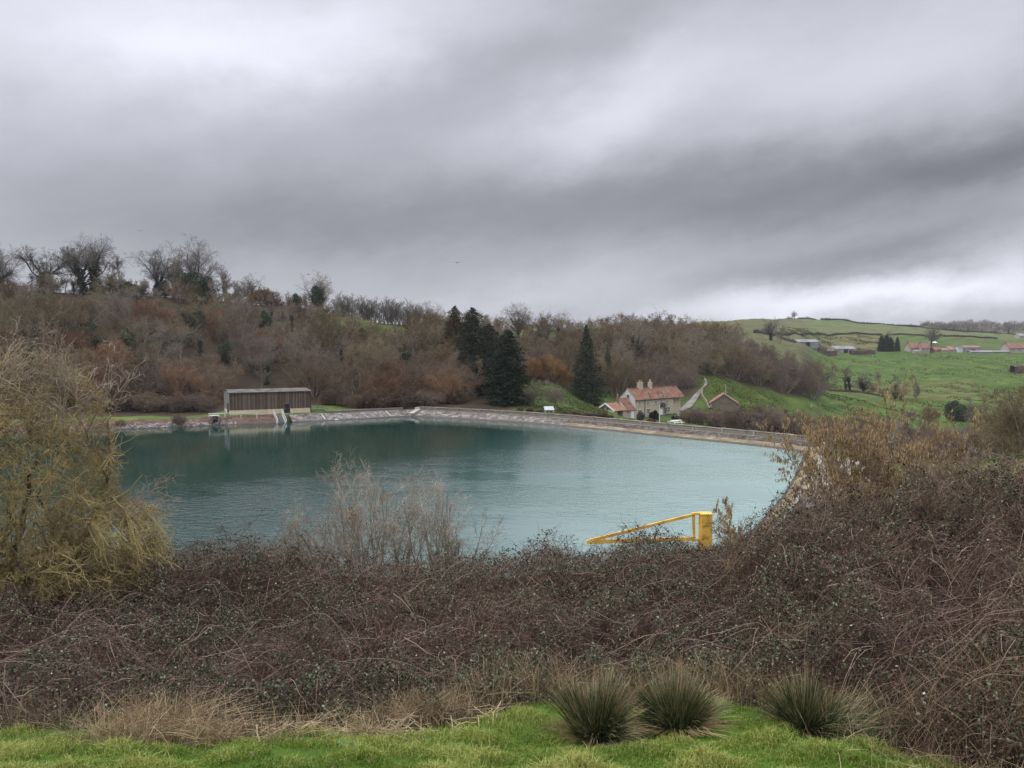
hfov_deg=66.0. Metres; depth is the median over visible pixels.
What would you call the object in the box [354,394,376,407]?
scrub
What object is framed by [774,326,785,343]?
bare tree
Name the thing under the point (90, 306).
bare tree
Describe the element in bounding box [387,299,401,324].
bare tree
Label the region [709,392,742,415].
stone barn
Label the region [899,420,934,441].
bare tree
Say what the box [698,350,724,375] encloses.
bare tree
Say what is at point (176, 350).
bare tree
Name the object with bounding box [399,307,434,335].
bare tree
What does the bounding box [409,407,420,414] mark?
corner block
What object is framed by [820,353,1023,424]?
field tufts
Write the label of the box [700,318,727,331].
bare tree
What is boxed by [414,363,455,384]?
bare thicket
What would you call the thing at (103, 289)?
bare tree
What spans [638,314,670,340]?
bare tree
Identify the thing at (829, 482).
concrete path
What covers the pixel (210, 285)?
bare tree
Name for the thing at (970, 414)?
bare tree
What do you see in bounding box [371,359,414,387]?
bare thicket
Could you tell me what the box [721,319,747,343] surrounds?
bare tree
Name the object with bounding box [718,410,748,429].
bare thicket
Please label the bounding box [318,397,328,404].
scrub
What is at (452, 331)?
conifer
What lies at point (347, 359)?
bare thicket
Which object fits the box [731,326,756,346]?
bare tree
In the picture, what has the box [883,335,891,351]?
fir tree
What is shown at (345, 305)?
bare tree
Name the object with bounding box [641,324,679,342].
bare thicket
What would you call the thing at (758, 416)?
bush
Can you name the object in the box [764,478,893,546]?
bare shrub
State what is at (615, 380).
bare tree
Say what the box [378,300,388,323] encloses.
bare tree
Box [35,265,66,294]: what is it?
bare tree
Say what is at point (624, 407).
outbuilding
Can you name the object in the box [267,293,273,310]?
bare tree
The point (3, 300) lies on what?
bare tree
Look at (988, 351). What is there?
farm shed
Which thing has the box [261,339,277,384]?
bare tree
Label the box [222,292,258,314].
bare thicket
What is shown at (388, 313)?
bare tree
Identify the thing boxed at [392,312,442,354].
bare tree
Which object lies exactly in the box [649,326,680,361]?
bare tree
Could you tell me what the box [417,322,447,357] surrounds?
bare tree
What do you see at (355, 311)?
bare tree
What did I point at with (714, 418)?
bare thicket
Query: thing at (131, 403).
scrub
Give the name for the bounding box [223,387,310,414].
wooden shed
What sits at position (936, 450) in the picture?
bare thicket
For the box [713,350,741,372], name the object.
bare thicket
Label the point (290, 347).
bare tree
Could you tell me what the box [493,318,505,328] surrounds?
bare tree
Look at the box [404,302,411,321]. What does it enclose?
bare tree
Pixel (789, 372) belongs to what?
bare thicket
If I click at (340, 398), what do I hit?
scrub
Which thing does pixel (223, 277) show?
bare tree
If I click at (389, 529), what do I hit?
bare shrub
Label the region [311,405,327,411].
timber railing
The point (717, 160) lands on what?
sky
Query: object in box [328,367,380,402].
bare thicket
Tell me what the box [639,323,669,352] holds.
bare tree
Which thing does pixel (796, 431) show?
bare thicket
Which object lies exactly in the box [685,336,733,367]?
bare thicket
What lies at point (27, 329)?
bare tree
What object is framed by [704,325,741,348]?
bare tree
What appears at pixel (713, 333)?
bare thicket
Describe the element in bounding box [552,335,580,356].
bare tree
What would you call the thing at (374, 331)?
bare tree
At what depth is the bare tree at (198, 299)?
206.96 m
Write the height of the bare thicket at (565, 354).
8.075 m
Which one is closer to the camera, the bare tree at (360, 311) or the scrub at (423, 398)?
the scrub at (423, 398)
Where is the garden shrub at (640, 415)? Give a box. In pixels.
[636,411,644,419]
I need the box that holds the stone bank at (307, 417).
[289,409,414,421]
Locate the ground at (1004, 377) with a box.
[0,291,1023,767]
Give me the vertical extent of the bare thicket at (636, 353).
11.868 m
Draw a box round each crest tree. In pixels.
[4,272,16,283]
[25,272,35,290]
[301,294,308,306]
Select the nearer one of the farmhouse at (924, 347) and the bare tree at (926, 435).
the bare tree at (926, 435)
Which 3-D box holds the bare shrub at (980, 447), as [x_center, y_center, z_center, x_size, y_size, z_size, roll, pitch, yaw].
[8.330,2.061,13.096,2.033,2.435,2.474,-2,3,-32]
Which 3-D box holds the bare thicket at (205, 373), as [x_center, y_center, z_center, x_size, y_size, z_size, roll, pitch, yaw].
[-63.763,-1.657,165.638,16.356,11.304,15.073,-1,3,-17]
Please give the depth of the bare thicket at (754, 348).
297.62 m
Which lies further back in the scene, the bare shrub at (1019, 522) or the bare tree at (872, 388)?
the bare tree at (872, 388)
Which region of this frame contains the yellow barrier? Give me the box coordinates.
[587,512,712,548]
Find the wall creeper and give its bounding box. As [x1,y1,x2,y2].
[660,402,666,412]
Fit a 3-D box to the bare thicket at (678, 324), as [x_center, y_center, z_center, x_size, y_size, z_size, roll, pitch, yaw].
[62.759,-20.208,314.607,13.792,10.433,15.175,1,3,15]
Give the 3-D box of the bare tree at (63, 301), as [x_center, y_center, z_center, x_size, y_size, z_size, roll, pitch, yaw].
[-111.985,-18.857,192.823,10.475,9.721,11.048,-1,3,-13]
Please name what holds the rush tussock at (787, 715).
on the ground at (1004, 377)
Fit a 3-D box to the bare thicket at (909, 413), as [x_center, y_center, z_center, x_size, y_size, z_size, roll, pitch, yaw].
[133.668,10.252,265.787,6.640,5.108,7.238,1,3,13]
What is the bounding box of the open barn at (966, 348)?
[957,346,981,352]
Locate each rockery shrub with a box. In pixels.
[570,411,579,414]
[581,412,590,415]
[590,412,600,416]
[600,413,608,417]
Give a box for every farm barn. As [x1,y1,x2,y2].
[794,339,818,347]
[827,346,855,353]
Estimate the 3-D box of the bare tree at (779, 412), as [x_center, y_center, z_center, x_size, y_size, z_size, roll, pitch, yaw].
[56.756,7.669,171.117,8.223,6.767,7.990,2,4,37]
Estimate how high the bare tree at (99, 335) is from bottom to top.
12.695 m
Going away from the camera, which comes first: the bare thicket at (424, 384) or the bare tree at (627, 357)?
the bare thicket at (424, 384)
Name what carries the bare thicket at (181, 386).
on the ground at (1004, 377)
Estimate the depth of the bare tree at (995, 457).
95.86 m
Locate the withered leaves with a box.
[346,496,358,534]
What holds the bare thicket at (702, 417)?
on the ground at (1004, 377)
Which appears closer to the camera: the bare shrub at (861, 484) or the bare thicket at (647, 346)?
the bare shrub at (861, 484)
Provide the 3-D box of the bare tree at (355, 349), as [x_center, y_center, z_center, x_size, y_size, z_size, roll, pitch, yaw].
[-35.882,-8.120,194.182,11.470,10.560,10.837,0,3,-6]
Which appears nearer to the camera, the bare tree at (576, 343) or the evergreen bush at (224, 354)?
the evergreen bush at (224, 354)
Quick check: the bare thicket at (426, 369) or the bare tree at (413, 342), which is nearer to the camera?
the bare thicket at (426, 369)
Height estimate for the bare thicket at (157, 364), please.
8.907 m
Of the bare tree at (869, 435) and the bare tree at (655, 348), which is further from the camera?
the bare tree at (655, 348)
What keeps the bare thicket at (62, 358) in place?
on the ground at (1004, 377)
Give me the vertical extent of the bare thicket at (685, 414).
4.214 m
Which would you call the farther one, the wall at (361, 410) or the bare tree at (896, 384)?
the bare tree at (896, 384)
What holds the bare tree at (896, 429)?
on the ground at (1004, 377)
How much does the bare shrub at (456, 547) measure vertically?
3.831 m
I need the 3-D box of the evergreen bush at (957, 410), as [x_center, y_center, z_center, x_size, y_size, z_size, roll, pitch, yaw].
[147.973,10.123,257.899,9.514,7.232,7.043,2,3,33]
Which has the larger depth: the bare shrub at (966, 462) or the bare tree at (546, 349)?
the bare tree at (546, 349)
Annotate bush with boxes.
[82,324,104,349]
[117,281,137,295]
[145,289,153,295]
[157,280,170,297]
[175,271,203,299]
[190,276,222,301]
[216,340,235,363]
[254,310,272,331]
[290,293,302,306]
[356,328,368,338]
[570,366,583,387]
[712,496,755,578]
[756,412,931,517]
[793,369,981,520]
[874,437,997,503]
[937,400,965,421]
[949,404,972,422]
[966,386,1023,464]
[972,377,1023,457]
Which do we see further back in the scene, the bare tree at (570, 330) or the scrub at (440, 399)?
the bare tree at (570, 330)
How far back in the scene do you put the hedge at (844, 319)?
850.87 m
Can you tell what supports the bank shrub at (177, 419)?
on the earth bank at (260, 419)
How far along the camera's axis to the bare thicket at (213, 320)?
192.86 m
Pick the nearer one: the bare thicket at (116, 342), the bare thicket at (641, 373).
the bare thicket at (116, 342)
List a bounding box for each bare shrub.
[248,519,351,571]
[265,495,372,574]
[305,445,416,580]
[312,487,412,577]
[329,479,444,577]
[386,460,481,580]
[405,504,509,580]
[706,496,791,572]
[753,496,855,534]
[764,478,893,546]
[781,493,928,588]
[812,464,941,541]
[849,439,975,522]
[903,458,1021,546]
[909,435,1023,518]
[924,452,1023,518]
[931,476,1023,551]
[949,432,1023,505]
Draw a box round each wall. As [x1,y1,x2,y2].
[325,407,402,412]
[419,406,821,445]
[701,384,710,409]
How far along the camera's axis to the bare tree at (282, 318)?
197.10 m
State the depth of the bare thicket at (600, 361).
226.66 m
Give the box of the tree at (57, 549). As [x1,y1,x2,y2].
[0,309,183,614]
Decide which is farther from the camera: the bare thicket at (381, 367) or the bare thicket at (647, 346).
the bare thicket at (647, 346)
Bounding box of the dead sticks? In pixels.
[208,700,510,742]
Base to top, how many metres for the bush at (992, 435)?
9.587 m
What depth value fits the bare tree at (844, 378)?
338.66 m
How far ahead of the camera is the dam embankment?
127.58 m
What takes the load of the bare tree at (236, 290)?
on the ground at (1004, 377)
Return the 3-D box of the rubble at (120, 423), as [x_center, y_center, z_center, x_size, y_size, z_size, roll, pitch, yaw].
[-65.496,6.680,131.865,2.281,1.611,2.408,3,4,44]
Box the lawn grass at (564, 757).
[0,693,977,767]
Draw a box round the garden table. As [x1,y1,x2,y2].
[669,420,681,423]
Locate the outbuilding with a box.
[599,394,635,417]
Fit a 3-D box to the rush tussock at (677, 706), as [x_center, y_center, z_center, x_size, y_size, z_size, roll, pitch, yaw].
[1.444,2.847,7.205,1.761,0.533,1.251,0,3,0]
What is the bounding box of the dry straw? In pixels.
[0,536,1023,767]
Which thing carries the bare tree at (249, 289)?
on the ground at (1004, 377)
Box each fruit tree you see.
[518,377,545,406]
[539,380,566,409]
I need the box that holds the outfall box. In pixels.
[209,415,219,424]
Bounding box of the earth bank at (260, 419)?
[5,414,280,432]
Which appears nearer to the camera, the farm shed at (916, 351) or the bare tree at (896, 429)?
the bare tree at (896, 429)
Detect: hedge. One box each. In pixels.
[753,329,883,336]
[780,336,795,342]
[819,384,883,396]
[821,318,917,325]
[848,348,876,354]
[890,333,997,338]
[891,324,1015,334]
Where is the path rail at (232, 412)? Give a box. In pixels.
[208,412,256,414]
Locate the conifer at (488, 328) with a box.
[465,324,502,395]
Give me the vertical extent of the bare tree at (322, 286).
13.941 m
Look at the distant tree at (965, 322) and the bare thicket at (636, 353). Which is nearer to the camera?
the bare thicket at (636, 353)
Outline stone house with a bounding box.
[619,379,683,417]
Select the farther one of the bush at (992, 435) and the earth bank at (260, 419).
the earth bank at (260, 419)
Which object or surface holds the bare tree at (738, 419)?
on the ground at (1004, 377)
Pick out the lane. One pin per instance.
(690, 402)
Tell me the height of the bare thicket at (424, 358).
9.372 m
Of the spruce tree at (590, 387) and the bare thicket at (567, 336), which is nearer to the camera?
the spruce tree at (590, 387)
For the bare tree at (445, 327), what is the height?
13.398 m
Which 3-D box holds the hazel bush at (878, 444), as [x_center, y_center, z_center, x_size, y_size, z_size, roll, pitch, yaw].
[7.638,1.892,16.436,3.542,4.485,3.480,0,3,0]
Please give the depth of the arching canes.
12.69 m
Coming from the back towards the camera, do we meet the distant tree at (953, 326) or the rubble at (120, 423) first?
the distant tree at (953, 326)
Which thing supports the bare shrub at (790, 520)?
on the ground at (1004, 377)
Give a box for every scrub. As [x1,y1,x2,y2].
[87,395,122,411]
[111,397,138,411]
[120,395,146,409]
[128,392,167,411]
[145,398,166,410]
[158,394,191,412]
[181,393,216,411]
[197,395,221,408]
[207,390,223,403]
[318,389,351,404]
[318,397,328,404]
[331,394,352,405]
[342,394,364,407]
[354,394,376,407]
[359,389,394,407]
[390,391,419,407]
[412,388,444,406]
[425,391,448,404]
[437,391,456,403]
[446,390,469,403]
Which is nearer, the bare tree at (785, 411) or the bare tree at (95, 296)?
the bare tree at (785, 411)
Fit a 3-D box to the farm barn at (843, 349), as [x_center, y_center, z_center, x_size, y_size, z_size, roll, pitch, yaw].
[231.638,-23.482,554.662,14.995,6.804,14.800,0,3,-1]
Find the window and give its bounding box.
[646,408,650,414]
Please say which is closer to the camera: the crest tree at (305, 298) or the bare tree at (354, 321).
the bare tree at (354, 321)
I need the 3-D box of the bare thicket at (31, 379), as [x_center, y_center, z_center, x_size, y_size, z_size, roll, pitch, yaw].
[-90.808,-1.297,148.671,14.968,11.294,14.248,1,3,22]
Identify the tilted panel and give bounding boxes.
[544,406,553,412]
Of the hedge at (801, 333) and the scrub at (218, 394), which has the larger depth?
the hedge at (801, 333)
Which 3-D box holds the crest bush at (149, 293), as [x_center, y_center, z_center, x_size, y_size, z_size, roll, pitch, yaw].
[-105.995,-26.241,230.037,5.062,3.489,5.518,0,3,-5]
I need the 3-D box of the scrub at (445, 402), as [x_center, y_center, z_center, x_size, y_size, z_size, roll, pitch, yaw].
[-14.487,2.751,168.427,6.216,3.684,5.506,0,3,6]
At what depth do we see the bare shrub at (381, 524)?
26.94 m
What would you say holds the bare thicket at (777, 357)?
on the ground at (1004, 377)
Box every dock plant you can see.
[337,737,354,745]
[446,742,458,749]
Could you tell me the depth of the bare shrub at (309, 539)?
25.53 m
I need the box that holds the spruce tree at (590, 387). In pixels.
[565,325,613,402]
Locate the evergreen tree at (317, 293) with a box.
[307,284,328,309]
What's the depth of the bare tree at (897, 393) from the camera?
325.99 m
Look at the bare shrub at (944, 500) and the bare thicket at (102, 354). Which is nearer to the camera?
the bare shrub at (944, 500)
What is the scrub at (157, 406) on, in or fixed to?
on the ground at (1004, 377)
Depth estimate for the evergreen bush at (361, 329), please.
214.00 m
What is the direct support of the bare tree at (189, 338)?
on the ground at (1004, 377)
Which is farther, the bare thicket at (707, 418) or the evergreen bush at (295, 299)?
the evergreen bush at (295, 299)
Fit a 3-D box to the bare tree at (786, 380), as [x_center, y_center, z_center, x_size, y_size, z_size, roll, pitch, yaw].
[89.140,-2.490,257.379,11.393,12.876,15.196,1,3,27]
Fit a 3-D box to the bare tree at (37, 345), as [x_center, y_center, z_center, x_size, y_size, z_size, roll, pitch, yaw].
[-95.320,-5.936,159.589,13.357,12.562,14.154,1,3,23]
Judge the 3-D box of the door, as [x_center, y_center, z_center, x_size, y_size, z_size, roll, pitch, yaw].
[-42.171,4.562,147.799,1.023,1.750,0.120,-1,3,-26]
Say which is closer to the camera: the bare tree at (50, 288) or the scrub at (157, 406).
the scrub at (157, 406)
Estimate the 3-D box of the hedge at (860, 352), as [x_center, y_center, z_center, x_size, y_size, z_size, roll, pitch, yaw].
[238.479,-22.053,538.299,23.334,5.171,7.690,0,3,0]
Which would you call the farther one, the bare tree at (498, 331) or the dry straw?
the bare tree at (498, 331)
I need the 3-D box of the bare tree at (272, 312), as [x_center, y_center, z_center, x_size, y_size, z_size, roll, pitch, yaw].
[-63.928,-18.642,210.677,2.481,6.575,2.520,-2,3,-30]
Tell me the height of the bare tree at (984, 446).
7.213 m
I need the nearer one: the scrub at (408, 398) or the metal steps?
the metal steps
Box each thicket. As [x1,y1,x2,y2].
[0,279,31,302]
[0,280,17,296]
[0,330,19,358]
[0,351,64,400]
[0,444,1023,767]
[25,347,93,382]
[36,327,99,364]
[42,323,94,348]
[70,362,139,405]
[72,341,143,384]
[92,337,133,365]
[99,363,168,398]
[123,299,178,335]
[133,300,164,320]
[141,357,199,393]
[146,363,211,399]
[162,277,198,302]
[169,350,247,396]
[203,308,246,341]
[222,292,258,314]
[227,333,283,371]
[250,287,273,305]
[250,327,284,351]
[280,352,349,397]
[282,348,342,386]
[285,300,306,316]
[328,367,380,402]
[333,351,387,389]
[346,327,364,345]
[360,372,408,406]
[362,359,429,395]
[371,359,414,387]
[404,350,449,377]
[409,375,450,404]
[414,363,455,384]
[424,366,474,401]
[426,344,463,375]
[441,354,487,398]
[492,347,533,372]
[515,334,556,355]
[520,356,545,378]
[522,345,556,374]
[524,320,550,334]
[537,353,566,380]
[550,367,577,387]
[551,346,581,366]
[555,328,575,344]
[576,357,608,381]
[590,316,625,333]
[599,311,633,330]
[599,322,627,334]
[601,330,622,352]
[602,337,644,359]
[614,361,659,389]
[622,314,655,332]
[636,337,654,359]
[636,355,666,380]
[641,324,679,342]
[658,321,684,337]
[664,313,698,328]
[669,366,701,387]
[671,319,686,329]
[677,407,701,423]
[684,325,714,340]
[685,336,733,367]
[688,408,719,424]
[705,409,723,426]
[708,410,734,427]
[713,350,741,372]
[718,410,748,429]
[728,339,760,356]
[737,338,759,351]
[737,357,772,380]
[741,347,771,373]
[748,350,775,366]
[756,414,811,433]
[759,358,797,384]
[769,349,797,368]
[769,419,818,435]
[783,373,817,395]
[790,360,813,380]
[802,378,826,398]
[809,419,837,441]
[815,344,840,355]
[840,426,864,443]
[847,411,867,426]
[876,435,912,453]
[897,435,937,459]
[900,408,921,419]
[928,439,955,460]
[935,438,977,460]
[939,430,961,445]
[1006,362,1023,373]
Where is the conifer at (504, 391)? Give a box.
[481,329,534,406]
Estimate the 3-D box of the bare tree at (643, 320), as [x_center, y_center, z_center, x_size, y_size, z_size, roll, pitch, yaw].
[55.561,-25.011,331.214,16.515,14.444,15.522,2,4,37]
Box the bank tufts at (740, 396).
[696,373,815,423]
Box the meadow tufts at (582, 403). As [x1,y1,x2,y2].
[516,379,608,416]
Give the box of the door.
[284,404,289,412]
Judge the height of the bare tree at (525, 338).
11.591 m
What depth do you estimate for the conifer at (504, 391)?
166.38 m
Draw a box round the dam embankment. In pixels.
[410,410,815,452]
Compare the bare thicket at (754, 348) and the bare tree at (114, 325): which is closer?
the bare tree at (114, 325)
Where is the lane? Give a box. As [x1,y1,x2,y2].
[668,378,706,413]
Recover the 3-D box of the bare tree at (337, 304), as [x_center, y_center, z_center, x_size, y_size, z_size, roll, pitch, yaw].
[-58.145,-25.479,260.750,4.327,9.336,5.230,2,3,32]
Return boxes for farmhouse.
[904,341,918,351]
[918,341,929,352]
[930,345,940,352]
[944,346,956,351]
[1000,342,1023,352]
[1014,333,1023,337]
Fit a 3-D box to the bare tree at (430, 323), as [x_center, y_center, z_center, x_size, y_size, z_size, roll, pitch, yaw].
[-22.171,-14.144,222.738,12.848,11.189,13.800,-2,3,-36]
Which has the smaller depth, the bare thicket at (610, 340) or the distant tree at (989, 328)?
the bare thicket at (610, 340)
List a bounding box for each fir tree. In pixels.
[876,335,885,351]
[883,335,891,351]
[888,337,894,351]
[894,337,900,351]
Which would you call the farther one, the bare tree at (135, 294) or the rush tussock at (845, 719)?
the bare tree at (135, 294)
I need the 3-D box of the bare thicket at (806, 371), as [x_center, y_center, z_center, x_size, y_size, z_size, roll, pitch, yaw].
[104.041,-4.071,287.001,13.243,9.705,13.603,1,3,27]
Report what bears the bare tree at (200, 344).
on the ground at (1004, 377)
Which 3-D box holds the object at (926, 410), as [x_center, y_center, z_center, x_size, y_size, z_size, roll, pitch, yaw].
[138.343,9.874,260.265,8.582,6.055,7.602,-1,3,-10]
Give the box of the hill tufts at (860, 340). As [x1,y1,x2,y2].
[780,327,894,350]
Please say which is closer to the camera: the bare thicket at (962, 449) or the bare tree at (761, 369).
the bare thicket at (962, 449)
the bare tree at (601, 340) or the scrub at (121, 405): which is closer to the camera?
the scrub at (121, 405)
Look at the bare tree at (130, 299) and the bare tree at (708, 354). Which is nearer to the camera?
the bare tree at (130, 299)
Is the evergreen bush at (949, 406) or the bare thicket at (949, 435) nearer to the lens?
the bare thicket at (949, 435)
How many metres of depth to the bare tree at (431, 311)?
256.53 m
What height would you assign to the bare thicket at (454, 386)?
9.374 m
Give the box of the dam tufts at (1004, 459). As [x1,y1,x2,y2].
[866,451,1023,474]
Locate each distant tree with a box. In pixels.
[920,320,930,326]
[938,322,951,328]
[946,320,961,329]
[960,320,972,329]
[964,322,974,330]
[982,323,996,330]
[988,321,1001,329]
[996,325,1008,332]
[1002,323,1014,332]
[1009,324,1022,332]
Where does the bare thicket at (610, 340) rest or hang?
on the ground at (1004, 377)
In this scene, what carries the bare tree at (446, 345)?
on the ground at (1004, 377)
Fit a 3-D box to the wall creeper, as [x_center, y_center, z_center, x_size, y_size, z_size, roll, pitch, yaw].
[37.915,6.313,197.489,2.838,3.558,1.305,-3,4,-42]
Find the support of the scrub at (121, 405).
on the ground at (1004, 377)
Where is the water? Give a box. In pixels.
[0,416,802,576]
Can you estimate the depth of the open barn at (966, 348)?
547.70 m
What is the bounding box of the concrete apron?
[743,442,824,540]
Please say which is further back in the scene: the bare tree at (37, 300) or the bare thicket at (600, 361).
the bare thicket at (600, 361)
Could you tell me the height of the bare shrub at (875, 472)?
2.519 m
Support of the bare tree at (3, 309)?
on the ground at (1004, 377)
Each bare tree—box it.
[0,243,26,281]
[0,291,18,308]
[0,293,35,324]
[0,297,61,350]
[0,299,24,329]
[0,312,22,345]
[0,327,55,371]
[3,285,71,339]
[5,244,83,292]
[6,282,52,317]
[11,324,76,369]
[22,339,119,402]
[24,291,106,338]
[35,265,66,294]
[35,287,77,314]
[41,273,52,299]
[44,282,58,306]
[51,232,116,294]
[64,295,100,323]
[66,270,77,294]
[84,287,122,317]
[86,308,146,356]
[89,289,133,330]
[90,275,130,310]
[94,269,125,293]
[106,265,116,292]
[108,253,128,293]
[108,308,156,346]
[112,285,150,315]
[119,311,184,361]
[120,339,167,383]
[124,245,185,296]
[124,278,149,297]
[133,287,139,303]
[151,288,162,304]
[151,324,168,355]
[155,314,201,346]
[164,232,227,283]
[164,255,184,297]
[167,342,187,365]
[172,326,192,362]
[175,302,200,325]
[182,287,218,315]
[185,284,236,332]
[192,326,208,357]
[207,280,218,300]
[210,298,262,350]
[215,268,231,300]
[220,280,248,302]
[222,296,258,334]
[226,334,245,368]
[239,272,264,296]
[247,353,271,387]
[258,291,282,306]
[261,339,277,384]
[264,322,278,363]
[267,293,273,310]
[268,304,275,316]
[274,309,289,346]
[278,327,330,366]
[281,310,333,358]
[284,291,290,306]
[285,303,298,331]
[295,270,332,301]
[300,301,321,329]
[311,305,369,354]
[316,298,344,319]
[332,295,340,311]
[332,332,351,368]
[335,293,344,316]
[341,295,351,317]
[341,314,366,332]
[341,336,355,376]
[342,293,355,317]
[342,334,407,377]
[349,330,385,368]
[350,294,362,318]
[352,294,368,318]
[357,323,388,356]
[359,297,374,320]
[361,317,386,336]
[368,296,380,319]
[374,301,385,323]
[377,325,404,344]
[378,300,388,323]
[382,296,392,323]
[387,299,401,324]
[387,328,422,359]
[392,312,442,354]
[393,301,403,325]
[398,299,410,325]
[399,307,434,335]
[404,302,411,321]
[404,332,421,375]
[414,315,446,334]
[414,335,451,370]
[415,300,444,322]
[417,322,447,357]
[417,324,444,348]
[419,308,448,329]
[425,327,464,358]
[432,313,458,333]
[434,318,469,339]
[448,348,461,375]
[459,307,492,328]
[461,311,494,336]
[461,352,490,366]
[477,312,510,339]
[484,314,517,334]
[484,326,504,344]
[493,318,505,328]
[500,300,535,337]
[502,321,535,351]
[514,336,551,360]
[517,307,563,346]
[532,312,552,328]
[538,328,548,346]
[545,310,572,335]
[547,336,594,375]
[549,317,582,344]
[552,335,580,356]
[561,324,577,341]
[568,320,594,344]
[574,314,611,350]
[579,334,605,357]
[582,317,616,344]
[583,341,613,364]
[592,346,624,379]
[595,322,637,358]
[598,355,648,397]
[603,323,637,338]
[604,338,636,373]
[610,319,658,365]
[612,353,649,383]
[620,318,644,337]
[630,310,655,324]
[635,345,670,372]
[636,303,679,329]
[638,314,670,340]
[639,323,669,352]
[639,342,668,368]
[642,351,683,386]
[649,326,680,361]
[677,319,716,335]
[698,346,725,372]
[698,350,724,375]
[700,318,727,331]
[700,320,732,339]
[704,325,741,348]
[707,318,741,340]
[707,326,757,367]
[712,339,753,377]
[714,344,757,379]
[718,405,769,429]
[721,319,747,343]
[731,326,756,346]
[740,354,777,384]
[742,335,769,351]
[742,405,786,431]
[750,340,777,359]
[759,317,780,340]
[764,405,785,420]
[770,360,801,392]
[771,349,802,382]
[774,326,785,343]
[777,408,806,424]
[789,409,823,426]
[798,362,835,399]
[799,354,847,390]
[807,413,831,425]
[841,368,846,389]
[844,366,851,389]
[852,373,874,391]
[854,425,886,445]
[864,383,877,393]
[873,371,882,393]
[873,413,892,429]
[879,415,909,440]
[890,375,900,397]
[890,386,908,399]
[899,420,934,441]
[911,378,921,398]
[916,424,952,443]
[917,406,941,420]
[920,325,944,346]
[952,426,996,459]
[953,421,980,448]
[961,405,986,422]
[963,415,1014,458]
[964,397,974,416]
[965,418,1023,459]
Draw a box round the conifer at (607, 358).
[598,344,613,386]
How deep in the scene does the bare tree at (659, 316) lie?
318.21 m
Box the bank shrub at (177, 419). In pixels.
[170,414,187,424]
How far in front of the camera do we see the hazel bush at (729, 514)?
14.43 m
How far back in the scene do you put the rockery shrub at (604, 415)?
150.08 m
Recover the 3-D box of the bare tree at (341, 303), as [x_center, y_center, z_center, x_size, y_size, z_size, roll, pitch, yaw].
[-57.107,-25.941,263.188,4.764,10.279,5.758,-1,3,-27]
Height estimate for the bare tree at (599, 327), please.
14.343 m
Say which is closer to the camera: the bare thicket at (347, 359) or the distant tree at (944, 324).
the bare thicket at (347, 359)
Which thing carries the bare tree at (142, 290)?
on the ground at (1004, 377)
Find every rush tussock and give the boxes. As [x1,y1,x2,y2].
[523,664,663,753]
[599,659,742,741]
[724,666,895,739]
[780,673,912,743]
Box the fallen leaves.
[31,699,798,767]
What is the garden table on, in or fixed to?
on the ground at (1004, 377)
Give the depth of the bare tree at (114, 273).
222.20 m
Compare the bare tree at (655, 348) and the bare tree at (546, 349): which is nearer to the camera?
the bare tree at (546, 349)
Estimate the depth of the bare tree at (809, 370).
265.93 m
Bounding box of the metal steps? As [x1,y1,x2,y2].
[273,409,286,422]
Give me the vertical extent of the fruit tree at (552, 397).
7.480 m
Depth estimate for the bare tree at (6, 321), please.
174.53 m
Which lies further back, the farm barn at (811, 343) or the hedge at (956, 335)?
the hedge at (956, 335)
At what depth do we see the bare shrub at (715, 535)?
15.79 m
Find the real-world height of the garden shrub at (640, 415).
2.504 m
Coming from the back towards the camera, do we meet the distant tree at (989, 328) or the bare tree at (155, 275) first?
the distant tree at (989, 328)
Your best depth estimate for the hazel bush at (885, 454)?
15.15 m
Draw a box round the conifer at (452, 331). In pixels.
[436,305,464,360]
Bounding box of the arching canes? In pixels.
[203,455,1018,582]
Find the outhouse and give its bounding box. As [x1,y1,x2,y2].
[940,348,948,351]
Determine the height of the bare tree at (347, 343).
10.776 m
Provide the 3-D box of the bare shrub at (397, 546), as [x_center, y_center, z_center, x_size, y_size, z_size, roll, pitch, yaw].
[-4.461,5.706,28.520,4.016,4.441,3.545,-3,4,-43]
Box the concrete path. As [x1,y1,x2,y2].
[800,458,869,507]
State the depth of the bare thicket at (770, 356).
289.92 m
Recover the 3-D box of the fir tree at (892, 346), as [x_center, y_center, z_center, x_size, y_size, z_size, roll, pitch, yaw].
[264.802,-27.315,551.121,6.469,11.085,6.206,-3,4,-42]
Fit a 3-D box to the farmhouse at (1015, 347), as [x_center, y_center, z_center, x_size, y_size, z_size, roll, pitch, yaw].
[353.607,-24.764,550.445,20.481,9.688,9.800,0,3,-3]
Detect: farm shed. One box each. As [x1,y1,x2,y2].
[911,350,920,353]
[955,347,963,351]
[968,350,1009,353]
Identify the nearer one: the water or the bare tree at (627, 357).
the water
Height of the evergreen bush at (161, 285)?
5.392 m
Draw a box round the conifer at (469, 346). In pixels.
[447,307,493,387]
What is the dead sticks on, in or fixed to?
on the ground at (1004, 377)
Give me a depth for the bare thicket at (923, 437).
130.04 m
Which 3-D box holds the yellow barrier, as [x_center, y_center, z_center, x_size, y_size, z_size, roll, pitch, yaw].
[4.398,4.850,25.263,3.991,1.481,0.415,0,3,0]
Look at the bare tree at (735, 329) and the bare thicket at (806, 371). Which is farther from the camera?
the bare tree at (735, 329)
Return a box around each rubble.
[114,420,126,426]
[117,418,236,428]
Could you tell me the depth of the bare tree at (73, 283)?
214.11 m
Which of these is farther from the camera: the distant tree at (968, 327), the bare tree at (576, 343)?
the distant tree at (968, 327)
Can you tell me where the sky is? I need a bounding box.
[0,0,1023,332]
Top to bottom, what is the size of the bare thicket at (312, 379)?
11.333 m

